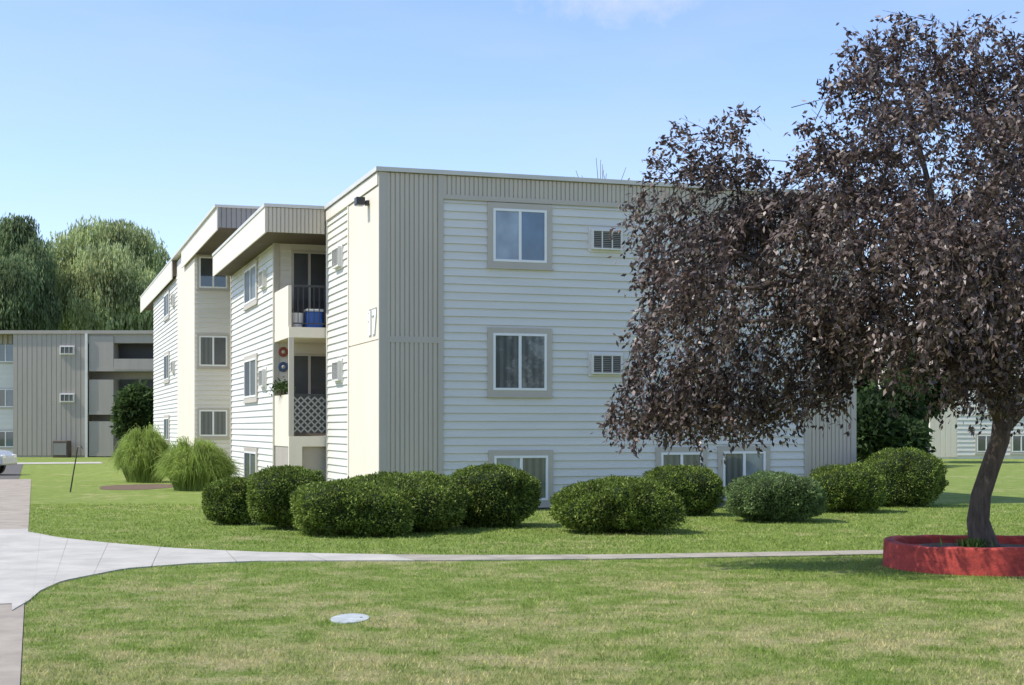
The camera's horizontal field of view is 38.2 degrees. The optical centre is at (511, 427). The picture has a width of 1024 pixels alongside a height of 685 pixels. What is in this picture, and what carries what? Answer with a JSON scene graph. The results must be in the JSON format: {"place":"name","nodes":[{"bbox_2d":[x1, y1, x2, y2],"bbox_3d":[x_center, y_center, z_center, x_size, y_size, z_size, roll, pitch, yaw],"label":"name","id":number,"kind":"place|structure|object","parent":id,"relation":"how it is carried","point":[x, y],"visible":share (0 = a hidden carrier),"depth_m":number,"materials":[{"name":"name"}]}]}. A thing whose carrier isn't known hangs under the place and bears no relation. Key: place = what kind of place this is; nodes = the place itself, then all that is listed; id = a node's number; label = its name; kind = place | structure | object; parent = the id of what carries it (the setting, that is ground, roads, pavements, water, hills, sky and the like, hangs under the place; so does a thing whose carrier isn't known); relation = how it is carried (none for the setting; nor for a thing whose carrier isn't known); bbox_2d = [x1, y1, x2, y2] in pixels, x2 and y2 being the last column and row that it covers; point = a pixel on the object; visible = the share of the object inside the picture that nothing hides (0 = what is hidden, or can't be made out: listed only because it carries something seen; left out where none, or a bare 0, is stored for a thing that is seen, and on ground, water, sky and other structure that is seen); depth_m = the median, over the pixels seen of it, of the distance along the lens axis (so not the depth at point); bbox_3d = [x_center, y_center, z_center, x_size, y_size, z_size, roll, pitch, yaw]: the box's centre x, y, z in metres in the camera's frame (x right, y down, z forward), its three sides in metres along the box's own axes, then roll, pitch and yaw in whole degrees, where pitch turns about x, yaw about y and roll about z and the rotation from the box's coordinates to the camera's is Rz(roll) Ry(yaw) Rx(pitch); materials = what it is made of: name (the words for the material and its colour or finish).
{"place":"outdoors","nodes":[
{"label":"outdoors","id":0,"kind":"place"},
{"bbox_2d":[0,464,22,478],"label":"parking lot","id":1,"kind":"structure","parent":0,"point":[12,472],"depth_m":57.94,"materials":[{"name":"grey asphalt"}]},
{"bbox_2d":[0,450,16,473],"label":"parked car","id":2,"kind":"object","parent":1,"relation":"on","point":[8,458],"visible":1,"depth_m":55.03,"materials":[{"name":"silver metal"}]},
{"bbox_2d":[0,604,23,684],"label":"walkway","id":3,"kind":"structure","parent":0,"point":[11,628],"depth_m":11.95,"materials":[{"name":"grey concrete"}]},
{"bbox_2d":[0,529,27,603],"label":"walkway junction","id":4,"kind":"object","parent":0,"point":[5,588],"visible":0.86,"depth_m":18.35,"materials":[{"name":"concrete"}]},
{"bbox_2d":[0,479,30,528],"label":"walkway","id":5,"kind":"structure","parent":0,"point":[14,502],"depth_m":34.11,"materials":[{"name":"beige concrete"}]},
{"bbox_2d":[17,462,100,463],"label":"kerb path","id":6,"kind":"structure","parent":0,"point":[57,462],"depth_m":74.39,"materials":[{"name":"concrete"}]},
{"bbox_2d":[0,330,153,456],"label":"apartment building","id":7,"kind":"structure","parent":0,"point":[60,385],"depth_m":88.76,"materials":[{"name":"beige metal"}]},
{"bbox_2d":[0,344,12,363],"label":"window","id":8,"kind":"structure","parent":7,"relation":"in","point":[6,350],"depth_m":89.95,"materials":[{"name":"grey glass"}]},
{"bbox_2d":[0,388,12,408],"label":"window","id":9,"kind":"structure","parent":7,"relation":"in","point":[6,394],"depth_m":89.95,"materials":[{"name":"glass"}]},
{"bbox_2d":[0,430,12,448],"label":"window","id":10,"kind":"structure","parent":7,"relation":"in","point":[6,436],"depth_m":89.95,"materials":[{"name":"glass"}]},
{"bbox_2d":[119,344,153,358],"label":"sliding door","id":11,"kind":"structure","parent":7,"relation":"in","point":[126,351],"depth_m":89.88,"materials":[{"name":"grey glass"}]},
{"bbox_2d":[119,379,153,394],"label":"sliding door","id":12,"kind":"structure","parent":7,"relation":"in","point":[122,382],"depth_m":89.88,"materials":[{"name":"grey glass"}]},
{"bbox_2d":[105,423,171,482],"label":"ornamental grass","id":13,"kind":"object","parent":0,"point":[137,452],"depth_m":47.42,"materials":[{"name":"green plant"}]},
{"bbox_2d":[8,530,414,610],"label":"footpath","id":14,"kind":"structure","parent":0,"point":[80,558],"depth_m":19.64,"materials":[{"name":"concrete"}]},
{"bbox_2d":[0,0,1023,326],"label":"sky","id":15,"kind":"structure","parent":0,"point":[155,115],"materials":[{"name":"blue"}]},
{"bbox_2d":[7,457,1023,684],"bbox_3d":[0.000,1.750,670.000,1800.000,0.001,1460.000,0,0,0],"label":"ground","id":16,"kind":"structure","parent":0,"point":[50,484],"depth_m":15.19,"materials":[{"name":"green plant"}]},
{"bbox_2d":[0,212,70,329],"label":"willow tree","id":17,"kind":"object","parent":16,"relation":"on","point":[29,300],"visible":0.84,"depth_m":108.83,"materials":[{"name":"green plant"}]},
{"bbox_2d":[53,441,70,457],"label":"utility box","id":18,"kind":"object","parent":16,"relation":"on","point":[61,449],"visible":1,"depth_m":87.57,"materials":[{"name":"grey metal"}]},
{"bbox_2d":[70,446,82,491],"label":"garden stake","id":19,"kind":"object","parent":16,"relation":"on","point":[74,468],"visible":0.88,"depth_m":40.31,"materials":[{"name":"black metal"}]},
{"bbox_2d":[39,214,170,329],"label":"willow tree","id":20,"kind":"object","parent":16,"relation":"on","point":[108,272],"visible":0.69,"depth_m":112.94,"materials":[{"name":"green plant"}]},
{"bbox_2d":[109,379,153,440],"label":"bush","id":21,"kind":"object","parent":16,"relation":"on","point":[134,403],"visible":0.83,"depth_m":79.38,"materials":[{"name":"green plant"}]},
{"bbox_2d":[100,484,172,489],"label":"mulch bed","id":22,"kind":"object","parent":16,"relation":"on","point":[133,487],"visible":0.79,"depth_m":44.12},
{"bbox_2d":[146,436,248,490],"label":"ornamental grass","id":23,"kind":"object","parent":16,"relation":"on","point":[186,466],"depth_m":41.19,"materials":[{"name":"green plant"}]},
{"bbox_2d":[201,476,252,524],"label":"clipped shrub","id":24,"kind":"object","parent":16,"relation":"on","point":[224,501],"visible":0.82,"depth_m":26.57,"materials":[{"name":"green plant"}]},
{"bbox_2d":[246,464,325,528],"bbox_3d":[-3.912,1.196,25.716,1.524,1.160,1.341,0,0,0],"label":"clipped shrub","id":25,"kind":"object","parent":16,"relation":"on","point":[268,490],"visible":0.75,"depth_m":25.31,"materials":[{"name":"green plant"}]},
{"bbox_2d":[330,613,368,623],"bbox_3d":[-1.484,1.740,13.560,0.350,0.020,0.665,0,0,0],"label":"utility cover","id":26,"kind":"object","parent":16,"relation":"on","point":[351,618],"visible":0.97,"depth_m":13.49,"materials":[{"name":"grey metal"}]},
{"bbox_2d":[289,477,415,536],"bbox_3d":[-2.610,1.291,24.215,2.152,1.005,1.822,0,0,0],"label":"clipped shrub","id":27,"kind":"object","parent":16,"relation":"on","point":[347,506],"visible":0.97,"depth_m":23.55,"materials":[{"name":"green plant"}]},
{"bbox_2d":[346,470,474,531],"bbox_3d":[-1.942,1.247,25.168,2.624,1.096,2.232,0,0,0],"label":"clipped shrub","id":28,"kind":"object","parent":16,"relation":"on","point":[440,502],"visible":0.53,"depth_m":24.58,"materials":[{"name":"green plant"}]},
{"bbox_2d":[449,462,541,527],"bbox_3d":[-0.366,1.194,26.379,1.838,1.204,1.737,0,0,0],"label":"clipped shrub","id":29,"kind":"object","parent":16,"relation":"on","point":[504,494],"visible":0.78,"depth_m":25.83,"materials":[{"name":"green plant"}]},
{"bbox_2d":[140,166,855,509],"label":"apartment building","id":30,"kind":"structure","parent":16,"relation":"on","point":[472,318],"depth_m":32.16,"materials":[{"name":"beige"}]},
{"bbox_2d":[163,289,169,321],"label":"window","id":31,"kind":"structure","parent":30,"relation":"in","point":[166,295],"depth_m":63.12,"materials":[{"name":"white plastic"}]},
{"bbox_2d":[163,351,169,383],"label":"window","id":32,"kind":"structure","parent":30,"relation":"in","point":[166,355],"depth_m":63.17,"materials":[{"name":"white glass"}]},
{"bbox_2d":[164,415,169,442],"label":"window","id":33,"kind":"structure","parent":30,"relation":"in","point":[166,417],"depth_m":62.98,"materials":[{"name":"glass"}]},
{"bbox_2d":[196,254,229,291],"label":"window","id":34,"kind":"structure","parent":30,"relation":"in","point":[206,281],"depth_m":52.24,"materials":[{"name":"glass"}]},
{"bbox_2d":[196,334,229,368],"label":"window","id":35,"kind":"structure","parent":30,"relation":"in","point":[212,349],"depth_m":52.27,"materials":[{"name":"white plastic"}]},
{"bbox_2d":[196,408,229,438],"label":"window","id":36,"kind":"structure","parent":30,"relation":"in","point":[212,423],"depth_m":52.27,"materials":[{"name":"white plastic"}]},
{"bbox_2d":[243,258,258,310],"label":"window","id":37,"kind":"structure","parent":30,"relation":"in","point":[251,293],"depth_m":41.87,"materials":[{"name":"white plastic"}]},
{"bbox_2d":[243,353,258,403],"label":"window","id":38,"kind":"structure","parent":30,"relation":"in","point":[251,367],"depth_m":41.87,"materials":[{"name":"white plastic"}]},
{"bbox_2d":[244,447,258,477],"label":"window","id":39,"kind":"structure","parent":30,"relation":"in","point":[251,460],"depth_m":41.98,"materials":[{"name":"glass"}]},
{"bbox_2d":[265,376,295,395],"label":"hanging plant","id":40,"kind":"object","parent":30,"relation":"on","point":[280,388],"visible":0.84,"depth_m":36.97,"materials":[{"name":"green plant"}]},
{"bbox_2d":[278,347,287,356],"bbox_3d":[-5.875,-1.957,38.047,0.260,0.260,0.050,0,0,-18],"label":"wall ornament","id":41,"kind":"object","parent":30,"relation":"attached to","point":[282,351],"depth_m":38.04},
{"bbox_2d":[278,362,287,371],"bbox_3d":[-5.875,-1.571,38.047,0.260,0.260,0.050,0,0,-18],"label":"wall ornament","id":42,"kind":"object","parent":30,"relation":"attached to","point":[282,366],"depth_m":38.04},
{"bbox_2d":[291,308,302,326],"bbox_3d":[-5.304,-2.704,36.492,0.320,0.508,0.320,0,0,-18],"label":"bucket","id":43,"kind":"object","parent":30,"relation":"on","point":[296,317],"visible":0.73,"depth_m":36.37,"materials":[{"name":"white plastic"}]},
{"bbox_2d":[291,251,325,327],"bbox_3d":[-4.752,-3.510,38.452,1.969,2.120,0.070,0,0,-18],"label":"sliding door","id":44,"kind":"structure","parent":30,"relation":"in","point":[307,267],"depth_m":38.28,"materials":[{"name":"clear glass"}]},
{"bbox_2d":[294,353,325,435],"bbox_3d":[-4.752,-0.860,38.452,1.969,2.120,0.070,0,0,-18],"label":"sliding door","id":45,"kind":"structure","parent":30,"relation":"in","point":[309,369],"depth_m":38.28,"materials":[{"name":"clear glass"}]},
{"bbox_2d":[304,309,323,327],"bbox_3d":[-4.914,-2.690,36.618,0.440,0.480,0.380,0,0,-18],"label":"storage bin","id":46,"kind":"object","parent":30,"relation":"on","point":[313,315],"visible":0.65,"depth_m":36.46,"materials":[{"name":"blue plastic"}]},
{"bbox_2d":[486,202,553,270],"bbox_3d":[0.169,-4.085,31.596,1.500,1.402,0.085,0,0,-18],"label":"window","id":47,"kind":"structure","parent":30,"relation":"in","point":[519,237],"depth_m":31.57,"materials":[{"name":"white plastic"}]},
{"bbox_2d":[486,327,553,397],"bbox_3d":[0.169,-1.393,31.596,1.500,1.488,0.085,0,0,-18],"label":"window","id":48,"kind":"structure","parent":30,"relation":"in","point":[519,360],"depth_m":31.57,"materials":[{"name":"white plastic"}]},
{"bbox_2d":[488,450,552,507],"bbox_3d":[0.192,1.088,31.603,1.510,1.235,0.085,0,0,-18],"label":"window","id":49,"kind":"structure","parent":30,"relation":"in","point":[538,464],"depth_m":31.69,"materials":[{"name":"white plastic"}]},
{"bbox_2d":[655,447,706,468],"bbox_3d":[3.748,1.027,32.750,1.293,1.215,0.085,0,0,-18],"label":"window","id":50,"kind":"structure","parent":30,"relation":"in","point":[678,455],"depth_m":32.72,"materials":[{"name":"glass"}]},
{"bbox_2d":[712,213,768,276],"bbox_3d":[5.152,-4.087,33.206,1.476,1.405,0.085,0,0,-18],"label":"window","id":51,"kind":"structure","parent":30,"relation":"in","point":[713,213],"depth_m":33.16,"materials":[{"name":"white plastic"}]},
{"bbox_2d":[712,334,769,397],"bbox_3d":[5.152,-1.392,33.206,1.476,1.435,0.085,0,0,-18],"label":"window","id":52,"kind":"structure","parent":30,"relation":"in","point":[727,364],"depth_m":33.23,"materials":[{"name":"grey glass"}]},
{"bbox_2d":[717,446,769,500],"bbox_3d":[5.210,1.019,33.224,1.353,1.232,0.085,0,0,-18],"label":"window","id":53,"kind":"structure","parent":30,"relation":"in","point":[740,463],"depth_m":33.19,"materials":[{"name":"white plastic"}]},
{"bbox_2d":[576,159,625,179],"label":"bare tree","id":54,"kind":"object","parent":16,"relation":"on","point":[602,171],"visible":0.04,"depth_m":58.32,"materials":[{"name":"grey plant"}]},
{"bbox_2d":[549,474,689,533],"bbox_3d":[1.770,1.277,24.910,2.338,1.013,1.891,0,0,0],"label":"clipped shrub","id":55,"kind":"object","parent":16,"relation":"on","point":[611,503],"visible":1,"depth_m":24.27,"materials":[{"name":"green plant"}]},
{"bbox_2d":[642,464,725,515],"bbox_3d":[3.382,1.250,29.815,1.783,1.083,1.543,0,0,0],"label":"clipped shrub","id":56,"kind":"object","parent":16,"relation":"on","point":[699,490],"visible":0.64,"depth_m":29.27,"materials":[{"name":"green plant"}]},
{"bbox_2d":[722,470,827,522],"bbox_3d":[4.933,1.285,27.806,1.958,1.017,1.777,0,0,0],"label":"clipped shrub","id":57,"kind":"object","parent":16,"relation":"on","point":[773,496],"visible":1,"depth_m":27.21,"materials":[{"name":"green plant"}]},
{"bbox_2d":[809,461,887,511],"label":"clipped shrub","id":58,"kind":"object","parent":16,"relation":"on","point":[856,486],"visible":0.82,"depth_m":30.32,"materials":[{"name":"green plant"}]},
{"bbox_2d":[856,324,882,400],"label":"background tree","id":59,"kind":"object","parent":16,"relation":"on","point":[865,387],"visible":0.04,"depth_m":125.27,"materials":[{"name":"green plant"}]},
{"bbox_2d":[856,380,935,462],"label":"background tree","id":60,"kind":"object","parent":16,"relation":"on","point":[878,427],"visible":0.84,"depth_m":64.72,"materials":[{"name":"green plant"}]},
{"bbox_2d":[861,446,948,506],"bbox_3d":[8.743,1.087,33.173,2.193,1.406,1.772,0,0,0],"label":"clipped shrub","id":61,"kind":"object","parent":16,"relation":"on","point":[913,477],"visible":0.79,"depth_m":32.59,"materials":[{"name":"green plant"}]},
{"bbox_2d":[879,335,970,452],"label":"background tree","id":62,"kind":"object","parent":16,"relation":"on","point":[938,387],"visible":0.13,"depth_m":73.23,"materials":[{"name":"green plant"}]},
{"bbox_2d":[883,535,1023,576],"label":"ring planter","id":63,"kind":"object","parent":16,"relation":"on","point":[925,554],"visible":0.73,"depth_m":17.75,"materials":[{"name":"red brick"}]},
{"bbox_2d":[591,9,1023,547],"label":"purple leaf tree","id":64,"kind":"object","parent":63,"relation":"in","point":[989,346],"visible":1,"depth_m":17.75,"materials":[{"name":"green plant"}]},
{"bbox_2d":[940,537,992,547],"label":"weed tuft","id":65,"kind":"object","parent":63,"relation":"on","point":[973,542],"visible":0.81,"depth_m":18.37,"materials":[{"name":"green plant"}]},
{"bbox_2d":[392,550,882,560],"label":"footpath","id":66,"kind":"structure","parent":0,"point":[419,557],"depth_m":20.11,"materials":[{"name":"concrete"}]},
{"bbox_2d":[878,328,1023,458],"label":"apartment building","id":67,"kind":"structure","parent":0,"point":[949,440],"depth_m":83.97,"materials":[{"name":"beige"}]},
{"bbox_2d":[975,390,988,414],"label":"window","id":68,"kind":"structure","parent":67,"relation":"in","point":[986,412],"depth_m":83.94,"materials":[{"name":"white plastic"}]},
{"bbox_2d":[975,433,990,453],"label":"window","id":69,"kind":"structure","parent":67,"relation":"in","point":[982,440],"depth_m":83.94,"materials":[{"name":"glass"}]},
{"bbox_2d":[1010,433,1023,453],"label":"window","id":70,"kind":"structure","parent":67,"relation":"in","point":[1017,441],"depth_m":83.94,"materials":[{"name":"white plastic"}]}
]}

